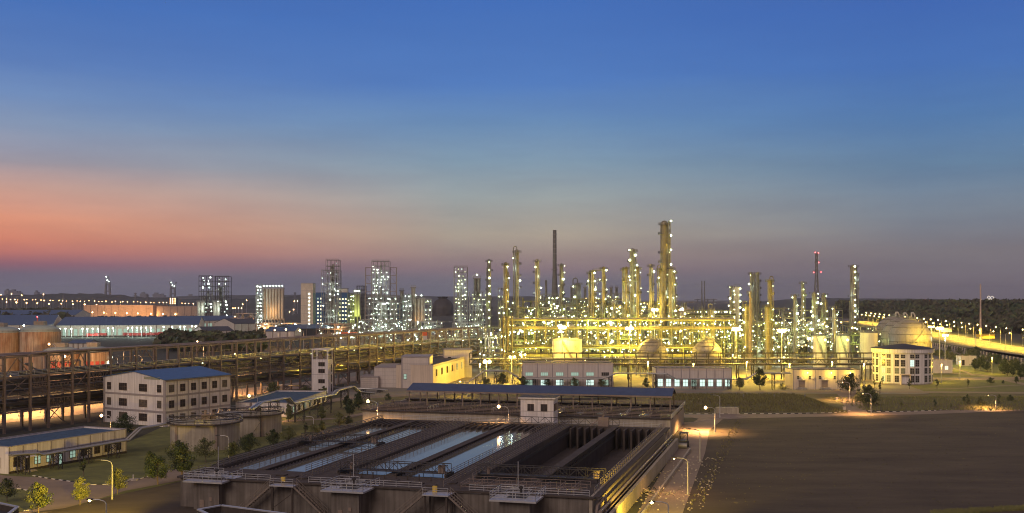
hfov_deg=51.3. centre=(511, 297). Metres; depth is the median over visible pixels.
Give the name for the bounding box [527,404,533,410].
window
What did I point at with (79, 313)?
warehouse
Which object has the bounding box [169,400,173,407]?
window
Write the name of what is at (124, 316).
hedge belt
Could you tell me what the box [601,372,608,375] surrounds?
window
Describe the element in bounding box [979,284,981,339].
chimney
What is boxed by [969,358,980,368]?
tree
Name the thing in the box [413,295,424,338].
silo block
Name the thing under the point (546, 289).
chimney
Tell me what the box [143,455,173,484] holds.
tree
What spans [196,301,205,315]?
silo block
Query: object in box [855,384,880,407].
tree
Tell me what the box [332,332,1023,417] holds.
plant yard
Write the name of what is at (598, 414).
water
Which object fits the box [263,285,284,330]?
silo block
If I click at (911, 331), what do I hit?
ball tank
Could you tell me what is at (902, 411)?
kerb
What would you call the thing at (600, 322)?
frame tower
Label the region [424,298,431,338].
frame tower
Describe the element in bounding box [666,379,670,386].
window
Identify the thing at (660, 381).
window
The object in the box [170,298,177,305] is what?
boxy tower
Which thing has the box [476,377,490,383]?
tree
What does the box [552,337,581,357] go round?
storage tank
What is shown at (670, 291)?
distillation column
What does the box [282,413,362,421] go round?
lane
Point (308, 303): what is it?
slab block
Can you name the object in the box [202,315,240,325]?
warehouse
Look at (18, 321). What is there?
warehouse
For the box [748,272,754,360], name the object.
distillation column
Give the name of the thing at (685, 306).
process unit
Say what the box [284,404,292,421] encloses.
tree
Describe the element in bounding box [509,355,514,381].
floodlight mast
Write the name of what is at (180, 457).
tree
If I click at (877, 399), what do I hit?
tree
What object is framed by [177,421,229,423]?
water
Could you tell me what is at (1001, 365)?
tree
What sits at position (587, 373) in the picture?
window
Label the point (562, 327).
floodlight mast
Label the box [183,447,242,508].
pump chamber
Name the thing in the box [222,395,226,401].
window
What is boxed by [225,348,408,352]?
road
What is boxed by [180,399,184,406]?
window
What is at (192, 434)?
round basin
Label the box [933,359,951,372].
equipment shed
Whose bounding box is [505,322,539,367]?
process unit
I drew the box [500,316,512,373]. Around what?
pipe tower
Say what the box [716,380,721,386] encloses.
window
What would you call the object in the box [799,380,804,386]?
door
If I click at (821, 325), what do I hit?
process unit
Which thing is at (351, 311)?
frame tower
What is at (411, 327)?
process unit
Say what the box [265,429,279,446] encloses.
tree
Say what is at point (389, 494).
tank deck
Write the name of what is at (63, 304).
power pylon
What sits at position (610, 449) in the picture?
settling tank
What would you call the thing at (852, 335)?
process unit
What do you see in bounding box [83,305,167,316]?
warehouse
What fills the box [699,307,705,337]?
distillation column
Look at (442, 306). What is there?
storage dome
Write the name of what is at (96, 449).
window
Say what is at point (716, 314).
pipe rack
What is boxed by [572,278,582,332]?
distillation column
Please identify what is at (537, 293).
distillation column
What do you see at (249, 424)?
round basin
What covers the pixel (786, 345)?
process unit
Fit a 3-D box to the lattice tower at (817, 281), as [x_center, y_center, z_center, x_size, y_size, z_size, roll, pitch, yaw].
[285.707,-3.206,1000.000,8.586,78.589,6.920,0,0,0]
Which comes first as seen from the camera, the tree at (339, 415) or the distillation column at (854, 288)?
the tree at (339, 415)
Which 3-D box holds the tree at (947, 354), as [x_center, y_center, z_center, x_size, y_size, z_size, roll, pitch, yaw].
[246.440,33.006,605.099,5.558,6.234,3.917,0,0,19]
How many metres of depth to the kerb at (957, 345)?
769.69 m
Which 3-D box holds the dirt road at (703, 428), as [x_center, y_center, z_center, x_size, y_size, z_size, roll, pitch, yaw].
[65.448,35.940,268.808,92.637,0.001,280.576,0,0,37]
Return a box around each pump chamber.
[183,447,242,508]
[320,454,379,512]
[489,461,545,512]
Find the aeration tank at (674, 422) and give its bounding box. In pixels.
[361,394,685,438]
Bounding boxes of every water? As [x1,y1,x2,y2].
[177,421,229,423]
[234,426,390,469]
[236,413,274,414]
[277,427,425,471]
[354,428,487,474]
[383,407,670,417]
[401,428,538,477]
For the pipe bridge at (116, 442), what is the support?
on the ground at (38, 425)
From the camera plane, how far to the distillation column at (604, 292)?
564.16 m
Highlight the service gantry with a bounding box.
[499,415,618,426]
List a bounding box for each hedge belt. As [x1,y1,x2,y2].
[93,315,196,316]
[152,327,267,351]
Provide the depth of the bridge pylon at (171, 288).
4597.50 m
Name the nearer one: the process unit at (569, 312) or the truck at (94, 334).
the process unit at (569, 312)
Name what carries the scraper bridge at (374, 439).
on the settling tank at (395, 425)
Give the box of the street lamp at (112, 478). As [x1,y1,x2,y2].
[95,459,112,498]
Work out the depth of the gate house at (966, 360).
560.13 m
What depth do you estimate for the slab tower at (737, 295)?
649.00 m
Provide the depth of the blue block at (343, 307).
1040.00 m
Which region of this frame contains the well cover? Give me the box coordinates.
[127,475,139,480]
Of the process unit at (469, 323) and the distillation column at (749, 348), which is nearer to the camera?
the distillation column at (749, 348)
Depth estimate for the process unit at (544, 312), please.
605.55 m
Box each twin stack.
[570,286,571,330]
[583,286,586,304]
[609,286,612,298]
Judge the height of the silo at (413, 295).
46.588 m
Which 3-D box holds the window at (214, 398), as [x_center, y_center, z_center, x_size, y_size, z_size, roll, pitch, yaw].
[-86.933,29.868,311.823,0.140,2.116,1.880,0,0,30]
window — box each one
[13,456,20,466]
[34,456,40,464]
[46,451,52,462]
[69,447,75,457]
[94,446,99,453]
[104,444,109,451]
[107,397,110,404]
[119,383,126,389]
[119,398,126,405]
[139,384,146,391]
[139,399,146,406]
[139,413,146,420]
[157,385,160,392]
[169,385,173,392]
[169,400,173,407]
[180,384,184,390]
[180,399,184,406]
[191,383,195,389]
[191,398,195,405]
[202,382,206,388]
[202,397,206,404]
[212,381,216,387]
[212,396,216,402]
[222,380,226,386]
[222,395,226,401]
[525,372,532,375]
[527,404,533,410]
[541,404,546,410]
[571,372,578,375]
[586,372,593,375]
[586,380,593,385]
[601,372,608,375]
[658,379,662,386]
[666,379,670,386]
[674,379,679,386]
[683,380,687,386]
[700,380,704,386]
[708,380,712,386]
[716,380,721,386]
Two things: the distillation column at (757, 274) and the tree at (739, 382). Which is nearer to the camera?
the tree at (739, 382)
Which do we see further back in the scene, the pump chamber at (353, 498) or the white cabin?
the white cabin
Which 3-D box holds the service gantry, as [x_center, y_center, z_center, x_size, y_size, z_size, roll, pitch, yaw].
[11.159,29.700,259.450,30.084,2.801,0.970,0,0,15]
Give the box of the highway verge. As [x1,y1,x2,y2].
[836,321,1021,357]
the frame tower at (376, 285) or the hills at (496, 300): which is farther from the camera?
the hills at (496, 300)
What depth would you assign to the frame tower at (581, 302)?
880.94 m
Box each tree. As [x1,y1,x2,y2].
[0,478,20,501]
[24,481,53,512]
[71,477,89,504]
[79,458,85,475]
[105,467,129,493]
[112,413,139,432]
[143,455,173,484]
[144,451,155,467]
[164,440,191,456]
[169,442,196,474]
[190,437,217,462]
[223,441,243,455]
[237,432,260,453]
[264,381,281,393]
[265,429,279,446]
[279,426,298,442]
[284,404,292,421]
[303,422,308,432]
[307,423,320,434]
[317,405,325,420]
[318,421,325,430]
[332,412,346,427]
[342,395,348,405]
[343,398,355,415]
[344,415,353,423]
[354,392,362,409]
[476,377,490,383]
[494,373,508,384]
[515,376,529,384]
[543,379,551,385]
[568,377,580,385]
[598,379,606,386]
[642,377,649,386]
[735,377,744,389]
[752,367,768,385]
[835,373,865,394]
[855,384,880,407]
[870,393,880,404]
[937,349,944,358]
[941,350,950,358]
[948,351,953,359]
[954,347,963,353]
[968,349,977,356]
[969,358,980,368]
[972,346,982,356]
[976,357,985,369]
[976,397,984,404]
[981,361,992,369]
[986,352,994,361]
[994,354,1002,366]
[997,362,1005,373]
[1001,363,1011,375]
[1006,395,1013,400]
[1008,359,1015,366]
[1009,367,1014,374]
[1013,361,1021,370]
[1015,368,1023,378]
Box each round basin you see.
[167,410,242,450]
[216,402,284,436]
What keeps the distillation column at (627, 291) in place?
on the plant yard at (750, 386)
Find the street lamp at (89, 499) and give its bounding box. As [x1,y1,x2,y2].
[86,498,106,512]
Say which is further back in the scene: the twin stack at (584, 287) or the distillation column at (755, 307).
the twin stack at (584, 287)
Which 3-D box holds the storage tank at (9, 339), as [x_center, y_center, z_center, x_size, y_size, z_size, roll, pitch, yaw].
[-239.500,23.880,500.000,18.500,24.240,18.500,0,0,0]
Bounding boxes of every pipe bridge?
[8,422,167,474]
[247,386,375,436]
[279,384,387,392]
[469,370,790,389]
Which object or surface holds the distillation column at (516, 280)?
on the plant yard at (750, 386)
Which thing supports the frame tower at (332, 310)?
on the plant yard at (750, 386)
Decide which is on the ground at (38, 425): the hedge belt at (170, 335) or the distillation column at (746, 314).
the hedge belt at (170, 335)
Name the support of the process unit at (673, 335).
on the plant yard at (750, 386)
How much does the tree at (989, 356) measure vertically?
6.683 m
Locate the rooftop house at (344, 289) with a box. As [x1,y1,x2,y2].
[339,288,348,291]
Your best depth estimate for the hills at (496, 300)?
5466.28 m
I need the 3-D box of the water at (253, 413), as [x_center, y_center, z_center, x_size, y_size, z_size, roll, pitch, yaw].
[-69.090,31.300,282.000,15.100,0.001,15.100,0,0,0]
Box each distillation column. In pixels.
[485,259,492,350]
[501,262,509,344]
[512,246,520,361]
[533,259,540,351]
[557,263,564,332]
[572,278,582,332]
[586,272,590,344]
[589,270,596,351]
[600,266,606,351]
[610,301,617,365]
[620,267,624,365]
[622,266,629,365]
[627,248,637,360]
[634,266,641,344]
[647,264,654,338]
[656,265,663,341]
[658,221,669,344]
[667,266,675,365]
[673,271,677,365]
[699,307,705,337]
[707,304,717,338]
[728,286,734,356]
[742,301,748,368]
[747,291,753,369]
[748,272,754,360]
[752,275,755,354]
[755,272,760,321]
[762,305,773,369]
[765,276,774,361]
[791,294,798,365]
[799,281,806,362]
[809,292,819,365]
[819,293,828,341]
[829,306,837,365]
[848,264,858,356]
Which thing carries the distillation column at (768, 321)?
on the plant yard at (750, 386)
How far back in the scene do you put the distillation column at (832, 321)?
559.20 m
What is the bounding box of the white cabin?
[518,394,559,423]
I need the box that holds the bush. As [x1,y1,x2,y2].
[385,393,391,399]
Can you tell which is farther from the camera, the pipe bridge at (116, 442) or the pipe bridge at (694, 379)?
the pipe bridge at (694, 379)
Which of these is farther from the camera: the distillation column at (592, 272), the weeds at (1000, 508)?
the distillation column at (592, 272)
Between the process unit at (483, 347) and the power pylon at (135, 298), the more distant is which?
the power pylon at (135, 298)
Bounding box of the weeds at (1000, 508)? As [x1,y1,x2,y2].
[930,504,1023,512]
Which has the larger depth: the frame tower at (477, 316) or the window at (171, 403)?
the frame tower at (477, 316)
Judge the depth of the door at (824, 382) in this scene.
416.01 m
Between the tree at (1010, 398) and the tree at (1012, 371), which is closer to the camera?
the tree at (1010, 398)
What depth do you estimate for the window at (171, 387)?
297.75 m
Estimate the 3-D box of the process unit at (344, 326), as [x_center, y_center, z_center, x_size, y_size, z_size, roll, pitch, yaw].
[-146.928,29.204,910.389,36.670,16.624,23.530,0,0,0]
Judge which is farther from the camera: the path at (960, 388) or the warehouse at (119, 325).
the warehouse at (119, 325)
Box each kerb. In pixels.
[17,488,52,511]
[32,469,174,484]
[739,410,849,413]
[840,321,1023,355]
[868,409,946,411]
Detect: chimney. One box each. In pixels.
[545,280,547,331]
[551,230,557,331]
[701,281,702,307]
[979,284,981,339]
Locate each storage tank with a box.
[0,322,18,371]
[19,321,60,370]
[43,343,78,380]
[79,342,108,377]
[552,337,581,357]
[675,306,691,344]
[813,333,826,366]
[836,333,849,366]
[860,330,877,368]
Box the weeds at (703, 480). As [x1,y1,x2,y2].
[691,420,741,504]
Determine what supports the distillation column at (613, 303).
on the plant yard at (750, 386)
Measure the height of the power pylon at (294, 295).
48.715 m
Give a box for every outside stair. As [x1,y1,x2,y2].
[240,477,327,512]
[393,486,480,512]
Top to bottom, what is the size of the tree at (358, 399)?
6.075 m
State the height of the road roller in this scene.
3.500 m
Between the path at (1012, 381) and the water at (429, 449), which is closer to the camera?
the water at (429, 449)
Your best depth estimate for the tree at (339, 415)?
293.69 m
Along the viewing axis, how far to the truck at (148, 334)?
985.00 m
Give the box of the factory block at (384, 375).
[360,354,432,387]
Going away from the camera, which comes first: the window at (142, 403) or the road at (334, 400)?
the window at (142, 403)
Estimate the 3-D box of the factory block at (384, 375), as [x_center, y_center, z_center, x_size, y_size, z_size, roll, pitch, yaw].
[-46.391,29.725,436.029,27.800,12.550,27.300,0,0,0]
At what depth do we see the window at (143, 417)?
300.45 m
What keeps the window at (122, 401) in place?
in the office building at (152, 397)
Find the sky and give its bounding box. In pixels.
[0,0,1023,300]
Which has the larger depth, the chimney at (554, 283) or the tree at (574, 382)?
the chimney at (554, 283)
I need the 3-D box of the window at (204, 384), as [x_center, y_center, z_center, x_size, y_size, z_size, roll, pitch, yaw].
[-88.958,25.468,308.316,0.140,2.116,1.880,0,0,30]
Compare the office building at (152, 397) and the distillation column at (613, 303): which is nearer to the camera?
the office building at (152, 397)
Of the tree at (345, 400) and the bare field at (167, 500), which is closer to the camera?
the bare field at (167, 500)
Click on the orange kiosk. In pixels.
(424, 334)
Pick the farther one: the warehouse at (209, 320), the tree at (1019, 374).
the warehouse at (209, 320)
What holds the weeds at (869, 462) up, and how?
on the bare field at (831, 491)
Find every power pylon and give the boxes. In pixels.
[5,294,8,308]
[62,295,65,308]
[133,293,137,304]
[292,292,296,311]
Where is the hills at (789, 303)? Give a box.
[687,298,945,306]
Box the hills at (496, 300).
[152,294,682,304]
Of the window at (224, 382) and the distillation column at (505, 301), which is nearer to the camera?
the window at (224, 382)
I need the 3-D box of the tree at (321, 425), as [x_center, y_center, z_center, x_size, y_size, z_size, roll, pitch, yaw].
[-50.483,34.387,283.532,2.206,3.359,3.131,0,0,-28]
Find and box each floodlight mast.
[483,360,490,377]
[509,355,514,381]
[558,326,565,357]
[625,327,633,371]
[652,308,657,336]
[732,327,739,375]
[778,329,785,376]
[936,327,943,358]
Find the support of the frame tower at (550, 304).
on the plant yard at (750, 386)
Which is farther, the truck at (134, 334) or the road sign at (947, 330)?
the truck at (134, 334)
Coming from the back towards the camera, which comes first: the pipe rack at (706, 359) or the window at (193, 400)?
the pipe rack at (706, 359)
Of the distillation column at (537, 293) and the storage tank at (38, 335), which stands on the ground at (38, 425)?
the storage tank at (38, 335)
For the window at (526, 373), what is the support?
in the workshop at (566, 368)
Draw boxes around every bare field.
[48,481,196,512]
[683,410,1023,512]
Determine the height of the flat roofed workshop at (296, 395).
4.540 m
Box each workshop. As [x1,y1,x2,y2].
[0,426,126,473]
[235,390,326,416]
[522,360,612,386]
[652,366,731,387]
[785,367,860,389]
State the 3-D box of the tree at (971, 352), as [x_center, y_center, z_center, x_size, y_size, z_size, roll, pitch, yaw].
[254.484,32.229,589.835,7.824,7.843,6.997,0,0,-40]
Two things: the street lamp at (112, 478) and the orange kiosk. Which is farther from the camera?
the orange kiosk
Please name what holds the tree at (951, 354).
on the lawn at (994, 371)
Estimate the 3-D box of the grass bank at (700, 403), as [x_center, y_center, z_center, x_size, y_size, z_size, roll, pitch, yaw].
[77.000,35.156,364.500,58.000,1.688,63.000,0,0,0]
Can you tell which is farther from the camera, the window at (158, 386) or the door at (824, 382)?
the door at (824, 382)
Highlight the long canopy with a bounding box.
[406,383,675,411]
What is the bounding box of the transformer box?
[715,406,738,413]
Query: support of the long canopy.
on the aeration tank at (674, 422)
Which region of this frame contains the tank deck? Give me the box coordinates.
[177,415,690,512]
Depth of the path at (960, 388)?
420.18 m
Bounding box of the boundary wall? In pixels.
[932,343,1023,364]
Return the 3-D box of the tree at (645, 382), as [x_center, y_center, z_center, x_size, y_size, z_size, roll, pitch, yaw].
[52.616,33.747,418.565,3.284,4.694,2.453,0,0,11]
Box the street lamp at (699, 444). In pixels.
[686,428,700,460]
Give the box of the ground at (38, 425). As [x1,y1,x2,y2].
[0,301,1023,512]
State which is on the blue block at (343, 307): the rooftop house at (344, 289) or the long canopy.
the rooftop house at (344, 289)
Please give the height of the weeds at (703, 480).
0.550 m
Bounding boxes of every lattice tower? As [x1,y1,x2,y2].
[668,220,671,337]
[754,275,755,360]
[813,252,819,330]
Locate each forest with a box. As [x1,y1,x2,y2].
[0,307,73,318]
[834,298,1023,333]
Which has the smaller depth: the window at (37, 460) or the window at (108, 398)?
the window at (37, 460)
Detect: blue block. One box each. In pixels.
[316,292,324,323]
[335,292,349,331]
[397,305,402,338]
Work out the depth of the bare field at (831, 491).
229.44 m
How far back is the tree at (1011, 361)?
532.71 m
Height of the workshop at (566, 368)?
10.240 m
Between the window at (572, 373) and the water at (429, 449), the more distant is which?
the window at (572, 373)
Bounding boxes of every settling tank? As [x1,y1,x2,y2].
[216,415,447,471]
[335,418,549,478]
[471,421,661,485]
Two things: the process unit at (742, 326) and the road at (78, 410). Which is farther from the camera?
the process unit at (742, 326)
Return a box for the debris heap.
[628,486,683,496]
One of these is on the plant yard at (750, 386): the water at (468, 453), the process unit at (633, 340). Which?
the process unit at (633, 340)
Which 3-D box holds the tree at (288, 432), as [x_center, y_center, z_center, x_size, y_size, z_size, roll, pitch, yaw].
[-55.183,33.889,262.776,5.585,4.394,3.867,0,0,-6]
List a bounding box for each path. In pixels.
[31,484,176,512]
[872,385,1015,389]
[952,368,975,375]
[954,373,1023,384]
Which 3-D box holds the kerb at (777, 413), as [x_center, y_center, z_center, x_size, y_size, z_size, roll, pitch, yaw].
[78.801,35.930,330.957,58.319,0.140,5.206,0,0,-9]
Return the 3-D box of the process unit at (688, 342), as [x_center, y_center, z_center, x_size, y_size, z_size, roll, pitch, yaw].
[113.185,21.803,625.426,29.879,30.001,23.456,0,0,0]
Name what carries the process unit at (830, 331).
on the plant yard at (750, 386)
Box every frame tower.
[199,276,215,315]
[215,276,231,315]
[256,284,263,325]
[321,269,340,336]
[326,259,340,326]
[347,293,354,331]
[357,286,366,329]
[365,267,370,339]
[365,295,401,339]
[371,261,389,338]
[390,267,396,299]
[402,293,412,334]
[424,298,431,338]
[454,265,467,335]
[469,291,485,339]
[498,290,502,349]
[540,293,558,332]
[565,298,586,333]
[594,270,601,344]
[606,292,621,313]
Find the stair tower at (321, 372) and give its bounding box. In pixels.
[311,348,332,393]
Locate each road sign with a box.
[941,328,951,331]
[975,334,994,345]
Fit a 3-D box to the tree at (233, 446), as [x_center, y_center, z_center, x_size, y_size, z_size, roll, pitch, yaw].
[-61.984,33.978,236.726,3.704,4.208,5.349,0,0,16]
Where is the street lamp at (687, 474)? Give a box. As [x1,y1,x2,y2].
[672,457,688,493]
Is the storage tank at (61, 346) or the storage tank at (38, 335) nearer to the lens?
the storage tank at (61, 346)
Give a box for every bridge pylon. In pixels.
[104,276,110,294]
[169,282,176,297]
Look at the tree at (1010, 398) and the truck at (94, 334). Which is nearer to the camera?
the tree at (1010, 398)
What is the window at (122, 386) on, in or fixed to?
in the office building at (152, 397)
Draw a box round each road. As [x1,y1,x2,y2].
[0,366,491,423]
[0,470,185,512]
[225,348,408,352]
[326,390,1023,402]
[458,377,1023,380]
[638,409,1021,512]
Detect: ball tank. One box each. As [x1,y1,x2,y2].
[636,336,667,375]
[691,336,721,365]
[875,313,904,345]
[881,315,912,345]
[888,316,932,347]
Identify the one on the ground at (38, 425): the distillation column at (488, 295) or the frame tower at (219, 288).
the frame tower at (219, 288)
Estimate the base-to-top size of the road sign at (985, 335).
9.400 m
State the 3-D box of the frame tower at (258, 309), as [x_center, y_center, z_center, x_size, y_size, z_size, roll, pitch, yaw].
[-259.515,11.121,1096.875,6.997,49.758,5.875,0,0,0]
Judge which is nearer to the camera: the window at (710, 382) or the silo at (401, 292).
the window at (710, 382)
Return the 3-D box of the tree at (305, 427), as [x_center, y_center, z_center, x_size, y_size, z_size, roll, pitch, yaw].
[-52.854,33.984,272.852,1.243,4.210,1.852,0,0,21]
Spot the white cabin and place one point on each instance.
(539, 406)
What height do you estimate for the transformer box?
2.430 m
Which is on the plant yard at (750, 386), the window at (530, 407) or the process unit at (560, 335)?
the process unit at (560, 335)
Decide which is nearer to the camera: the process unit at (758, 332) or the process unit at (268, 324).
the process unit at (758, 332)
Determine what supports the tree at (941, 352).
on the plant yard at (750, 386)
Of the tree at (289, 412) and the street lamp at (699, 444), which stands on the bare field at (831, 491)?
the street lamp at (699, 444)
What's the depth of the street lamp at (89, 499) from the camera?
159.93 m
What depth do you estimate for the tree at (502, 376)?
423.23 m
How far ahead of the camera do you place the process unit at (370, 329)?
840.67 m
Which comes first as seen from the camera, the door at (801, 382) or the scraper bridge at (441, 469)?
the scraper bridge at (441, 469)
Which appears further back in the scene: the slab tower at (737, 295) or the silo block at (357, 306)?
the silo block at (357, 306)
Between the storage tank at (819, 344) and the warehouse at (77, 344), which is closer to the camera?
the storage tank at (819, 344)
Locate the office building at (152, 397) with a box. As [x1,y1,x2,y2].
[102,366,231,426]
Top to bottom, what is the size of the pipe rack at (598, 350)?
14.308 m
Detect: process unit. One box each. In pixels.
[230,313,260,320]
[255,322,300,332]
[317,322,359,339]
[358,319,406,342]
[405,320,452,342]
[452,322,480,342]
[480,326,505,367]
[499,298,554,351]
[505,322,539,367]
[509,304,549,351]
[540,321,574,357]
[550,303,587,351]
[558,298,621,350]
[572,321,613,357]
[594,300,629,351]
[606,314,644,367]
[629,299,693,344]
[639,302,685,351]
[641,321,683,365]
[676,321,719,365]
[681,309,730,357]
[694,311,777,349]
[715,323,743,362]
[737,321,781,365]
[752,307,799,357]
[773,314,806,362]
[775,307,842,351]
[804,317,835,362]
[827,323,880,361]
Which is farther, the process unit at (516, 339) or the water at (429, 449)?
the process unit at (516, 339)
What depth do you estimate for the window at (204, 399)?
308.40 m
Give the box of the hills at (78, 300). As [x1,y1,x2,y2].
[0,293,464,308]
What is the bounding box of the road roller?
[678,432,688,448]
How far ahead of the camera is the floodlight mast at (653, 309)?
544.82 m
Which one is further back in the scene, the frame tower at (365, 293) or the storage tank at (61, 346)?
the frame tower at (365, 293)
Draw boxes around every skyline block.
[4,289,10,294]
[10,289,17,294]
[140,292,146,297]
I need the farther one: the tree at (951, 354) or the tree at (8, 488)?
the tree at (951, 354)
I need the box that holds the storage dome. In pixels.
[432,296,453,315]
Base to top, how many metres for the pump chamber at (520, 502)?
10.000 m
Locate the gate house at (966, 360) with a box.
[956,355,975,365]
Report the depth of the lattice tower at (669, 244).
561.39 m
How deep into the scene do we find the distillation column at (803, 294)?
579.14 m
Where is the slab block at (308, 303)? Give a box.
[301,283,315,323]
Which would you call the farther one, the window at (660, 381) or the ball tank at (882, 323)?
the ball tank at (882, 323)
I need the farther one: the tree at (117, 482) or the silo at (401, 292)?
the silo at (401, 292)
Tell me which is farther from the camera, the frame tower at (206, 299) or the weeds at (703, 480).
the frame tower at (206, 299)
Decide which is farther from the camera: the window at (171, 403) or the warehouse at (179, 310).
the warehouse at (179, 310)
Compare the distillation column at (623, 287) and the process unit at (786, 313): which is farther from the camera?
the process unit at (786, 313)
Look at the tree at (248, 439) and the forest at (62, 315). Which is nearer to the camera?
the tree at (248, 439)
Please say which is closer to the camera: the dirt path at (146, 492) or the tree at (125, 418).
the dirt path at (146, 492)
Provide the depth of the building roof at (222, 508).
151.54 m
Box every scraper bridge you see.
[298,432,384,447]
[337,459,453,477]
[475,463,607,483]
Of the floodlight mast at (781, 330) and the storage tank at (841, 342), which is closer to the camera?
the floodlight mast at (781, 330)
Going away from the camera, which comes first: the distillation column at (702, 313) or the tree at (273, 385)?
the tree at (273, 385)
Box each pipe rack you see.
[0,326,487,433]
[469,352,871,379]
[504,316,734,369]
[505,343,693,372]
[686,311,735,357]
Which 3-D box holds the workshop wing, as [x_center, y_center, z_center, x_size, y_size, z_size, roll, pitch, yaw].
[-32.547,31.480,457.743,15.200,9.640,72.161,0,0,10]
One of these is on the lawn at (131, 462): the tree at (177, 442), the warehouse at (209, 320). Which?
the tree at (177, 442)
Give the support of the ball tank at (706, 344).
on the plant yard at (750, 386)
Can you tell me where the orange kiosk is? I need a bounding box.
[422,332,426,343]
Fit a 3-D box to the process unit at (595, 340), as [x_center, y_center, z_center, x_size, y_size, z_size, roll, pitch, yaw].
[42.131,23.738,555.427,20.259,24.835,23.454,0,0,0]
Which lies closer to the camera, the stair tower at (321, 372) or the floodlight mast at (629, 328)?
the stair tower at (321, 372)
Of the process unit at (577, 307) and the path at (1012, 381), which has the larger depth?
the process unit at (577, 307)
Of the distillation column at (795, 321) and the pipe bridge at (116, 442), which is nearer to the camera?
the pipe bridge at (116, 442)
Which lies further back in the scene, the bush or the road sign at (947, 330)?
the road sign at (947, 330)
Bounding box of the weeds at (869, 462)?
[715,417,1022,509]
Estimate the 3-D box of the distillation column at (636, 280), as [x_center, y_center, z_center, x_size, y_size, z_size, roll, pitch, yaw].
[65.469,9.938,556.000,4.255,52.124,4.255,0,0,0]
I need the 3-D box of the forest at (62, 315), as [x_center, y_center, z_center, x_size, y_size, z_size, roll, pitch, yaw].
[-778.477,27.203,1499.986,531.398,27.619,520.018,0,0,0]
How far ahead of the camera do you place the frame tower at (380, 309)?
886.58 m
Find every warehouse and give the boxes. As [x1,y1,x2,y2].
[0,310,90,316]
[0,315,61,329]
[56,316,204,335]
[68,340,98,348]
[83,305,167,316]
[157,306,212,315]
[193,326,233,332]
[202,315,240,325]
[214,318,260,330]
[265,327,301,340]
[276,324,333,338]
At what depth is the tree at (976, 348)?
609.33 m
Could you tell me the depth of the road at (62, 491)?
202.68 m
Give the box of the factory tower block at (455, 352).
[442,348,471,376]
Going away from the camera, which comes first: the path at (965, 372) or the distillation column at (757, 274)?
the path at (965, 372)
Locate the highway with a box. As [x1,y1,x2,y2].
[829,319,1023,354]
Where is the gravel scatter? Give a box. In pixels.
[635,456,720,509]
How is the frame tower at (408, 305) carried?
on the plant yard at (750, 386)
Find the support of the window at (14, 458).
in the workshop at (56, 440)
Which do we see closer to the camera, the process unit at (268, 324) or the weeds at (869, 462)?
the weeds at (869, 462)
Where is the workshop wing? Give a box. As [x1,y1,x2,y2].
[396,355,464,387]
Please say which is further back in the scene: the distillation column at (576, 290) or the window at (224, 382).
the distillation column at (576, 290)
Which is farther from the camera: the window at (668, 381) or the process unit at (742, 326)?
the process unit at (742, 326)
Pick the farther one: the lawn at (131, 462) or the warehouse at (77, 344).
the warehouse at (77, 344)
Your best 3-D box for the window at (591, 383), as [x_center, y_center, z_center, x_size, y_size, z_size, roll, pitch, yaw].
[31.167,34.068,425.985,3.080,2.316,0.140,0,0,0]
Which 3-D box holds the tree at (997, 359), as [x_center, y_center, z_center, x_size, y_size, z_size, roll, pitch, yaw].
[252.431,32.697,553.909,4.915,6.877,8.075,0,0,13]
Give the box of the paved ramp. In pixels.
[833,389,867,414]
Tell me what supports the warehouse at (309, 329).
on the ground at (38, 425)
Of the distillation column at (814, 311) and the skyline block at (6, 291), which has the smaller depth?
the distillation column at (814, 311)
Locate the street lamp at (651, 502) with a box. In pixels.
[649,501,668,512]
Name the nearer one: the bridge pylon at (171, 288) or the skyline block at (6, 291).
the bridge pylon at (171, 288)
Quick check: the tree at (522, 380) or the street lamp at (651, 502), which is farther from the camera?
the tree at (522, 380)
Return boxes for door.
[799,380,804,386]
[822,380,827,386]
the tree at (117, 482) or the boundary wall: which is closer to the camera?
the tree at (117, 482)
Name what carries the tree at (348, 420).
on the ground at (38, 425)
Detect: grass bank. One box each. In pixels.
[651,394,847,412]
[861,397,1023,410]
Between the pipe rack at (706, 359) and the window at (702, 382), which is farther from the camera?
the pipe rack at (706, 359)
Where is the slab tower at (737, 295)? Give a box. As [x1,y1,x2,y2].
[733,287,740,351]
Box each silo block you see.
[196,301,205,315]
[212,300,220,315]
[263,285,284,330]
[354,290,360,332]
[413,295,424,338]
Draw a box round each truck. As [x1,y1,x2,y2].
[86,333,99,336]
[129,333,140,336]
[142,333,154,335]
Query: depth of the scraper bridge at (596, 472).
182.04 m
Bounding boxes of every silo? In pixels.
[399,288,403,323]
[410,287,415,337]
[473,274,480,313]
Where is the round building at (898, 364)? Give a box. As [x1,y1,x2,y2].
[871,344,934,384]
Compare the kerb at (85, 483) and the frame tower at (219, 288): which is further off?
the frame tower at (219, 288)
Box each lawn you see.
[0,410,332,510]
[282,393,1023,424]
[910,380,1023,393]
[933,361,1023,376]

